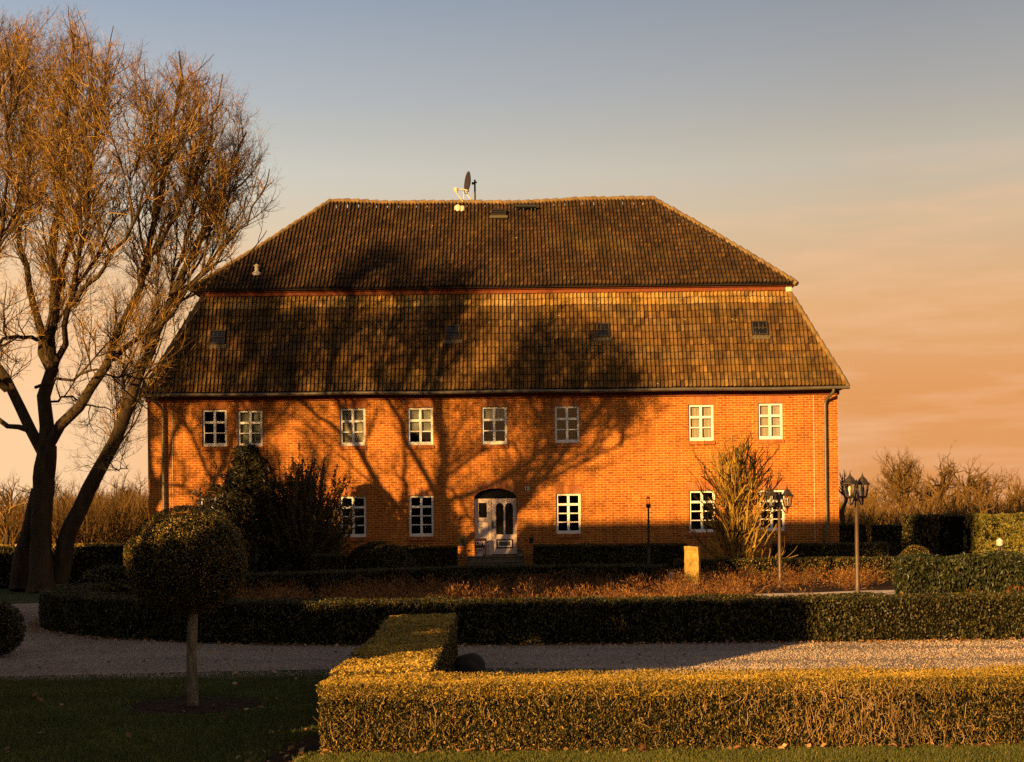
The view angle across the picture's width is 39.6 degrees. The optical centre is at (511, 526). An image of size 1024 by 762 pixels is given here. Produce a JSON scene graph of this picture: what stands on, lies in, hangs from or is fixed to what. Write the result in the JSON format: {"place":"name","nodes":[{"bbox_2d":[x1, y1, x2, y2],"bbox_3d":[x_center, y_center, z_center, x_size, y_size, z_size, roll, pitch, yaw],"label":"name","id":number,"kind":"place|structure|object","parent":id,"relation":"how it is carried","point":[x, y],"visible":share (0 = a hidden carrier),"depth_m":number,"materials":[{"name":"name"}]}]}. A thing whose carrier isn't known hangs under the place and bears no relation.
{"place":"outdoors","nodes":[
{"label":"outdoors","id":0,"kind":"place"},
{"bbox_2d":[0,540,1023,761],"bbox_3d":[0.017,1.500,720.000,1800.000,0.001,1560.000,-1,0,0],"label":"ground","id":1,"kind":"structure","parent":0,"point":[15,597],"depth_m":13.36,"materials":[{"name":"green plant"}]},
{"bbox_2d":[0,473,27,544],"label":"bare tree","id":2,"kind":"object","parent":1,"relation":"on","point":[6,534],"visible":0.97,"depth_m":65.95,"materials":[{"name":"brown plant"}]},
{"bbox_2d":[0,469,32,519],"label":"woodland tree","id":3,"kind":"object","parent":1,"relation":"on","point":[3,494],"visible":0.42,"depth_m":149.56,"materials":[{"name":"brown plant"}]},
{"bbox_2d":[13,465,71,506],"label":"woodland tree","id":4,"kind":"object","parent":1,"relation":"on","point":[56,479],"visible":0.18,"depth_m":144.64,"materials":[{"name":"brown plant"}]},
{"bbox_2d":[58,480,76,507],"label":"woodland tree","id":5,"kind":"object","parent":1,"relation":"on","point":[68,493],"visible":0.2,"depth_m":155.05,"materials":[{"name":"brown plant"}]},
{"bbox_2d":[0,542,136,587],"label":"field hedge","id":6,"kind":"object","parent":1,"relation":"on","point":[86,556],"visible":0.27,"depth_m":37.87,"materials":[{"name":"green plant"}]},
{"bbox_2d":[99,466,137,503],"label":"woodland tree","id":7,"kind":"object","parent":1,"relation":"on","point":[125,486],"visible":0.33,"depth_m":150.20,"materials":[{"name":"brown plant"}]},
{"bbox_2d":[114,469,147,504],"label":"woodland tree","id":8,"kind":"object","parent":1,"relation":"on","point":[140,484],"visible":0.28,"depth_m":149.72,"materials":[{"name":"brown plant"}]},
{"bbox_2d":[0,3,283,592],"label":"bare tree","id":9,"kind":"object","parent":1,"relation":"on","point":[33,551],"visible":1,"depth_m":33.36,"materials":[{"name":"brown plant"}]},
{"bbox_2d":[128,697,263,715],"bbox_3d":[-2.745,1.526,12.086,1.135,0.001,1.231,-1,0,28],"label":"soil circle","id":10,"kind":"object","parent":1,"relation":"on","point":[157,706],"visible":0.85,"depth_m":12.10,"materials":[{"name":"brown soil"}]},
{"bbox_2d":[123,504,248,705],"bbox_3d":[-2.769,0.699,12.117,1.053,1.772,1.053,-1,0,0],"label":"ball tree","id":11,"kind":"object","parent":10,"relation":"on","point":[191,560],"visible":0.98,"depth_m":11.81,"materials":[{"name":"green plant"}]},
{"bbox_2d":[179,441,302,561],"bbox_3d":[-8.121,-0.450,44.013,4.625,4.382,4.173,-1,0,-42],"label":"conifer","id":12,"kind":"object","parent":1,"relation":"on","point":[241,494],"visible":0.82,"depth_m":43.44,"materials":[{"name":"green plant"}]},
{"bbox_2d":[245,442,364,570],"bbox_3d":[-6.426,-0.549,43.920,3.674,4.162,3.657,-1,0,0],"label":"upright yew","id":13,"kind":"object","parent":1,"relation":"on","point":[312,531],"visible":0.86,"depth_m":43.54,"materials":[{"name":"green plant"}]},
{"bbox_2d":[263,734,351,761],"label":"bare soil","id":14,"kind":"structure","parent":1,"relation":"on","point":[311,743],"depth_m":9.60,"materials":[{"name":"brown soil"}]},
{"bbox_2d":[345,541,417,571],"bbox_3d":[-4.238,1.024,45.215,2.530,1.120,2.032,-1,0,0],"label":"rounded bush","id":15,"kind":"object","parent":1,"relation":"on","point":[379,554],"visible":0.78,"depth_m":44.59,"materials":[{"name":"green plant"}]},
{"bbox_2d":[329,612,457,692],"bbox_3d":[-0.946,1.229,12.897,0.814,0.588,5.863,-1,0,0],"label":"box hedge","id":16,"kind":"object","parent":1,"relation":"on","point":[407,643],"visible":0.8,"depth_m":12.15,"materials":[{"name":"green plant"}]},
{"bbox_2d":[400,545,457,568],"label":"box hedge","id":17,"kind":"object","parent":1,"relation":"on","point":[435,556],"visible":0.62,"depth_m":45.96,"materials":[{"name":"green plant"}]},
{"bbox_2d":[458,546,466,568],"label":"brick pillar","id":18,"kind":"structure","parent":1,"relation":"on","point":[462,555],"depth_m":47.86,"materials":[{"name":"orange brick"}]},
{"bbox_2d":[458,532,466,545],"bbox_3d":[-1.679,0.429,47.998,0.350,0.476,0.377,-1,0,-24],"label":"planter","id":19,"kind":"object","parent":18,"relation":"on","point":[462,542],"visible":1,"depth_m":47.89,"materials":[{"name":"black plastic"}]},
{"bbox_2d":[454,653,485,676],"bbox_3d":[-0.423,1.404,14.131,0.320,0.286,0.302,-1,0,0],"label":"boulder","id":20,"kind":"object","parent":1,"relation":"on","point":[468,663],"visible":0.72,"depth_m":14.02,"materials":[{"name":"grey stone"}]},
{"bbox_2d":[466,555,523,567],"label":"entrance steps","id":21,"kind":"structure","parent":1,"relation":"on","point":[497,560],"depth_m":48.12,"materials":[{"name":"stone"}]},
{"bbox_2d":[475,548,482,555],"bbox_3d":[-1.118,0.889,48.600,0.278,0.264,0.278,-1,0,0],"label":"bucket","id":22,"kind":"object","parent":21,"relation":"on","point":[479,551],"visible":1,"depth_m":48.50,"materials":[{"name":"white plastic"}]},
{"bbox_2d":[475,538,486,555],"bbox_3d":[-1.071,0.722,48.847,0.400,0.600,0.046,-1,0,0],"label":"sign board","id":23,"kind":"object","parent":21,"relation":"on","point":[480,542],"visible":1,"depth_m":48.83,"materials":[{"name":"red paint"}]},
{"bbox_2d":[517,544,522,555],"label":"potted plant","id":24,"kind":"object","parent":21,"relation":"on","point":[519,551],"visible":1,"depth_m":48.53,"materials":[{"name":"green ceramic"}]},
{"bbox_2d":[140,195,849,564],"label":"brick house","id":25,"kind":"structure","parent":1,"relation":"on","point":[400,361],"depth_m":49.08,"materials":[{"name":"orange brick"}]},
{"bbox_2d":[197,489,219,515],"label":"window","id":26,"kind":"structure","parent":25,"relation":"in","point":[207,493],"depth_m":48.99,"materials":[{"name":"white paint"}]},
{"bbox_2d":[199,402,228,449],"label":"window","id":27,"kind":"structure","parent":25,"relation":"in","point":[203,405],"depth_m":49.07,"materials":[{"name":"white paint"}]},
{"bbox_2d":[235,402,264,449],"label":"window","id":28,"kind":"structure","parent":25,"relation":"in","point":[250,421],"depth_m":49.08,"materials":[{"name":"white paint"}]},
{"bbox_2d":[337,400,367,449],"bbox_3d":[-5.489,-3.498,49.076,1.063,1.729,0.262,-1,0,0],"label":"window","id":29,"kind":"structure","parent":25,"relation":"in","point":[352,413],"depth_m":49.08,"materials":[{"name":"white paint"}]},
{"bbox_2d":[337,488,367,540],"bbox_3d":[-5.477,-0.399,49.042,1.087,1.852,0.195,-1,0,0],"label":"window","id":30,"kind":"structure","parent":25,"relation":"in","point":[362,492],"depth_m":49.07,"materials":[{"name":"white paint"}]},
{"bbox_2d":[405,399,434,448],"bbox_3d":[-3.161,-3.524,49.076,1.063,1.728,0.262,-1,0,0],"label":"window","id":31,"kind":"structure","parent":25,"relation":"in","point":[420,420],"depth_m":49.07,"materials":[{"name":"white paint"}]},
{"bbox_2d":[406,487,435,540],"bbox_3d":[-3.125,-0.423,49.042,1.038,1.852,0.195,-1,0,0],"label":"window","id":32,"kind":"structure","parent":25,"relation":"in","point":[420,536],"depth_m":49.07,"materials":[{"name":"white paint"}]},
{"bbox_2d":[454,171,476,201],"bbox_3d":[-1.769,-12.931,54.333,0.746,1.250,0.658,-1,0,36],"label":"satellite dish","id":33,"kind":"object","parent":25,"relation":"attached to","point":[467,182],"visible":1,"depth_m":54.38,"materials":[{"name":"metal"}]},
{"bbox_2d":[479,398,508,447],"bbox_3d":[-0.613,-3.547,49.076,1.063,1.729,0.262,-1,0,0],"label":"window","id":34,"kind":"structure","parent":25,"relation":"in","point":[493,414],"depth_m":49.07,"materials":[{"name":"white paint"}]},
{"bbox_2d":[474,498,516,554],"bbox_3d":[-0.564,0.025,49.224,1.460,1.960,0.152,-1,0,0],"label":"door","id":35,"kind":"structure","parent":25,"relation":"in","point":[499,527],"depth_m":49.22,"materials":[{"name":"paint"}]},
{"bbox_2d":[496,431,503,440],"bbox_3d":[-0.418,-3.051,49.338,0.446,0.542,0.378,-1,0,0],"label":"houseplant","id":36,"kind":"object","parent":25,"relation":"in","point":[499,435],"visible":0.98,"depth_m":49.29,"materials":[{"name":"green plant"}]},
{"bbox_2d":[552,398,581,446],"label":"window","id":37,"kind":"structure","parent":25,"relation":"in","point":[566,403],"depth_m":49.07,"materials":[{"name":"white paint"}]},
{"bbox_2d":[553,485,582,537],"bbox_3d":[1.947,-0.509,49.042,1.038,1.827,0.195,-1,0,0],"label":"window","id":38,"kind":"structure","parent":25,"relation":"in","point":[575,490],"depth_m":49.07,"materials":[{"name":"white paint"}]},
{"bbox_2d":[568,430,576,439],"bbox_3d":[2.085,-3.105,49.306,0.480,0.554,0.387,-1,0,0],"label":"houseplant","id":39,"kind":"object","parent":25,"relation":"in","point":[572,434],"visible":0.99,"depth_m":49.27,"materials":[{"name":"green plant"}]},
{"bbox_2d":[686,396,715,444],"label":"window","id":40,"kind":"structure","parent":25,"relation":"in","point":[700,417],"depth_m":49.08,"materials":[{"name":"white paint"}]},
{"bbox_2d":[686,482,716,535],"bbox_3d":[6.553,-0.583,49.042,1.087,1.876,0.195,-1,0,0],"label":"window","id":41,"kind":"structure","parent":25,"relation":"in","point":[690,486],"depth_m":49.07,"materials":[{"name":"white paint"}]},
{"bbox_2d":[755,395,784,442],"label":"window","id":42,"kind":"structure","parent":25,"relation":"in","point":[769,406],"depth_m":49.08,"materials":[{"name":"white paint"}]},
{"bbox_2d":[758,481,786,534],"bbox_3d":[8.954,-0.620,49.042,1.087,1.852,0.195,-1,0,0],"label":"window","id":43,"kind":"structure","parent":25,"relation":"in","point":[782,485],"depth_m":49.07,"materials":[{"name":"white paint"}]},
{"bbox_2d":[0,474,1023,545],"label":"thicket","id":44,"kind":"object","parent":1,"relation":"on","point":[117,520],"visible":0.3,"depth_m":100.31,"materials":[{"name":"plant"}]},
{"bbox_2d":[0,571,1023,675],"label":"gravel drive","id":45,"kind":"structure","parent":1,"relation":"on","point":[28,607],"depth_m":16.40,"materials":[{"name":"grey gravel"}]},
{"bbox_2d":[0,600,25,655],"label":"ball bush","id":46,"kind":"object","parent":45,"relation":"on","point":[12,627],"visible":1,"depth_m":16.86,"materials":[{"name":"green plant"}]},
{"bbox_2d":[75,563,144,595],"bbox_3d":[-7.435,1.144,26.103,1.507,0.949,1.670,-1,0,0],"label":"rounded bush","id":47,"kind":"object","parent":45,"relation":"on","point":[115,579],"visible":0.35,"depth_m":25.71,"materials":[{"name":"green plant"}]},
{"bbox_2d":[311,553,346,570],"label":"box hedge","id":48,"kind":"object","parent":45,"relation":"on","point":[328,561],"visible":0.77,"depth_m":42.16,"materials":[{"name":"green plant"}]},
{"bbox_2d":[0,611,1023,680],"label":"gravel stones","id":49,"kind":"object","parent":45,"relation":"on","point":[462,648],"visible":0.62,"depth_m":16.16,"materials":[{"name":"grey gravel"}]},
{"bbox_2d":[675,432,797,559],"bbox_3d":[6.012,-0.538,37.534,2.812,3.949,2.528,-1,0,-43],"label":"bare shrub","id":50,"kind":"object","parent":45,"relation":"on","point":[739,500],"visible":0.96,"depth_m":37.33,"materials":[{"name":"brown plant"}]},
{"bbox_2d":[996,538,1002,551],"bbox_3d":[12.692,0.834,37.000,0.200,1.040,0.200,-1,0,0],"label":"garden light","id":51,"kind":"object","parent":45,"relation":"on","point":[999,542],"visible":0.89,"depth_m":36.95,"materials":[{"name":"glass"}]},
{"bbox_2d":[1,618,1023,761],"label":"fallen leaves","id":52,"kind":"object","parent":1,"relation":"on","point":[642,747],"visible":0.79,"depth_m":16.09,"materials":[{"name":"brown plant"}]},
{"bbox_2d":[523,544,532,564],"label":"brick pillar","id":53,"kind":"structure","parent":1,"relation":"on","point":[528,554],"depth_m":47.86,"materials":[{"name":"brown brick"}]},
{"bbox_2d":[529,533,533,543],"bbox_3d":[0.657,0.416,47.996,0.245,0.355,0.227,-1,0,22],"label":"planter","id":54,"kind":"object","parent":53,"relation":"on","point":[531,539],"visible":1,"depth_m":47.93,"materials":[{"name":"black plastic"}]},
{"bbox_2d":[306,581,894,602],"bbox_3d":[8.317,1.397,27.150,31.400,0.001,17.700,-1,0,0],"label":"planting bed","id":55,"kind":"object","parent":1,"relation":"on","point":[885,585],"depth_m":32.22,"materials":[{"name":"soil"}]},
{"bbox_2d":[230,562,669,599],"bbox_3d":[-2.443,1.235,31.624,12.505,0.645,3.315,-1,0,-27],"label":"box hedge","id":56,"kind":"object","parent":55,"relation":"on","point":[312,578],"visible":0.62,"depth_m":33.03,"materials":[{"name":"green plant"}]},
{"bbox_2d":[38,582,1023,645],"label":"box hedge","id":57,"kind":"object","parent":55,"relation":"on","point":[88,609],"visible":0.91,"depth_m":17.88,"materials":[{"name":"green plant"}]},
{"bbox_2d":[121,561,1022,600],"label":"heather","id":58,"kind":"object","parent":55,"relation":"on","point":[456,588],"visible":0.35,"depth_m":28.70,"materials":[{"name":"brown plant"}]},
{"bbox_2d":[646,497,650,564],"bbox_3d":[3.269,0.383,34.008,0.110,2.160,0.110,-1,0,0],"label":"garden light","id":59,"kind":"object","parent":55,"relation":"on","point":[648,506],"visible":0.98,"depth_m":33.99,"materials":[{"name":"metal"}]},
{"bbox_2d":[684,546,700,587],"bbox_3d":[4.139,0.965,32.639,0.357,1.022,0.303,-1,0,17],"label":"stone post","id":60,"kind":"object","parent":55,"relation":"on","point":[691,558],"visible":0.69,"depth_m":32.52,"materials":[{"name":"beige stone"}]},
{"bbox_2d":[764,485,793,586],"bbox_3d":[6.247,0.232,33.212,0.926,2.392,0.330,-1,0,-43],"label":"lamp post","id":61,"kind":"object","parent":55,"relation":"on","point":[771,493],"visible":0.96,"depth_m":33.18,"materials":[{"name":"metal"}]},
{"bbox_2d":[673,556,893,582],"bbox_3d":[6.916,1.101,36.302,5.605,0.688,0.702,-1,0,-2],"label":"box hedge","id":62,"kind":"object","parent":55,"relation":"on","point":[761,564],"visible":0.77,"depth_m":36.06,"materials":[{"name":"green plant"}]},
{"bbox_2d":[842,472,869,591],"bbox_3d":[6.825,0.168,28.147,0.330,2.508,0.926,-1,0,36],"label":"lamp post","id":63,"kind":"object","parent":55,"relation":"on","point":[861,481],"visible":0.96,"depth_m":28.11,"materials":[{"name":"metal"}]},
{"bbox_2d":[892,545,932,584],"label":"rounded bush","id":64,"kind":"object","parent":55,"relation":"on","point":[914,549],"visible":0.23,"depth_m":33.34,"materials":[{"name":"green plant"}]},
{"bbox_2d":[891,550,1023,594],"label":"yew hedge","id":65,"kind":"object","parent":55,"relation":"on","point":[961,572],"visible":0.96,"depth_m":28.38,"materials":[{"name":"green plant"}]},
{"bbox_2d":[532,542,686,570],"bbox_3d":[3.176,1.005,46.390,5.022,0.965,0.933,-1,0,0],"label":"box hedge","id":66,"kind":"object","parent":1,"relation":"on","point":[619,553],"visible":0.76,"depth_m":46.06,"materials":[{"name":"green plant"}]},
{"bbox_2d":[314,664,1023,755],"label":"box hedge","id":67,"kind":"object","parent":1,"relation":"on","point":[797,707],"visible":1,"depth_m":9.41,"materials":[{"name":"green plant"}]},
{"bbox_2d":[771,541,888,559],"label":"box hedge","id":68,"kind":"object","parent":1,"relation":"on","point":[846,549],"visible":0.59,"depth_m":44.26,"materials":[{"name":"green plant"}]},
{"bbox_2d":[839,470,852,523],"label":"bare tree","id":69,"kind":"object","parent":1,"relation":"on","point":[842,513],"visible":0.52,"depth_m":75.88,"materials":[{"name":"brown plant"}]},
{"bbox_2d":[839,523,866,544],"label":"tall hedge","id":70,"kind":"object","parent":1,"relation":"on","point":[846,532],"visible":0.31,"depth_m":55.65,"materials":[{"name":"green plant"}]},
{"bbox_2d":[839,486,874,510],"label":"woodland tree","id":71,"kind":"object","parent":1,"relation":"on","point":[860,498],"visible":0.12,"depth_m":154.82,"materials":[{"name":"brown plant"}]},
{"bbox_2d":[854,480,894,512],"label":"woodland tree","id":72,"kind":"object","parent":1,"relation":"on","point":[872,493],"visible":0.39,"depth_m":140.00,"materials":[{"name":"brown plant"}]},
{"bbox_2d":[873,485,898,515],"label":"woodland tree","id":73,"kind":"object","parent":1,"relation":"on","point":[884,496],"visible":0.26,"depth_m":149.48,"materials":[{"name":"brown plant"}]},
{"bbox_2d":[871,524,903,555],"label":"tall hedge","id":74,"kind":"object","parent":1,"relation":"on","point":[890,534],"visible":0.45,"depth_m":61.39,"materials":[{"name":"green plant"}]},
{"bbox_2d":[864,446,929,515],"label":"bare tree","id":75,"kind":"object","parent":1,"relation":"on","point":[906,479],"visible":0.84,"depth_m":139.39,"materials":[{"name":"brown plant"}]},
{"bbox_2d":[909,472,944,508],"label":"woodland tree","id":76,"kind":"object","parent":1,"relation":"on","point":[927,493],"visible":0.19,"depth_m":149.25,"materials":[{"name":"brown plant"}]},
{"bbox_2d":[901,513,964,556],"bbox_3d":[14.252,0.474,48.085,1.184,1.846,3.172,-1,0,-6],"label":"tall hedge","id":77,"kind":"object","parent":1,"relation":"on","point":[939,534],"visible":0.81,"depth_m":46.76,"materials":[{"name":"green plant"}]},
{"bbox_2d":[892,443,979,512],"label":"bare tree","id":78,"kind":"object","parent":1,"relation":"on","point":[941,488],"visible":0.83,"depth_m":119.75,"materials":[{"name":"brown plant"}]},
{"bbox_2d":[932,475,982,508],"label":"woodland tree","id":79,"kind":"object","parent":1,"relation":"on","point":[959,499],"visible":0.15,"depth_m":139.71,"materials":[{"name":"brown plant"}]},
{"bbox_2d":[933,454,995,510],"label":"bare tree","id":80,"kind":"object","parent":1,"relation":"on","point":[967,492],"visible":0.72,"depth_m":117.94,"materials":[{"name":"brown plant"}]},
{"bbox_2d":[962,472,996,513],"bbox_3d":[20.320,-0.574,62.023,1.577,3.749,2.084,-1,0,0],"label":"young tree","id":81,"kind":"object","parent":1,"relation":"on","point":[978,496],"visible":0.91,"depth_m":61.77,"materials":[{"name":"brown plant"}]},
{"bbox_2d":[950,464,1018,507],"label":"woodland tree","id":82,"kind":"object","parent":1,"relation":"on","point":[995,481],"visible":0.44,"depth_m":149.95,"materials":[{"name":"brown plant"}]},
{"bbox_2d":[963,511,1023,563],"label":"tall hedge","id":83,"kind":"object","parent":1,"relation":"on","point":[984,531],"visible":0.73,"depth_m":45.01,"materials":[{"name":"green plant"}]},
{"bbox_2d":[988,465,1023,511],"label":"woodland tree","id":84,"kind":"object","parent":1,"relation":"on","point":[1013,485],"visible":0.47,"depth_m":144.78,"materials":[{"name":"brown plant"}]},
{"bbox_2d":[1004,477,1023,510],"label":"bare tree","id":85,"kind":"object","parent":1,"relation":"on","point":[1016,494],"visible":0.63,"depth_m":105.21,"materials":[{"name":"brown plant"}]},
{"bbox_2d":[0,0,1023,518],"label":"sky","id":86,"kind":"structure","parent":0,"point":[870,152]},
{"bbox_2d":[758,590,895,595],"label":"paved path","id":87,"kind":"structure","parent":0,"point":[888,592],"depth_m":30.04,"materials":[{"name":"grey stone"}]}
]}

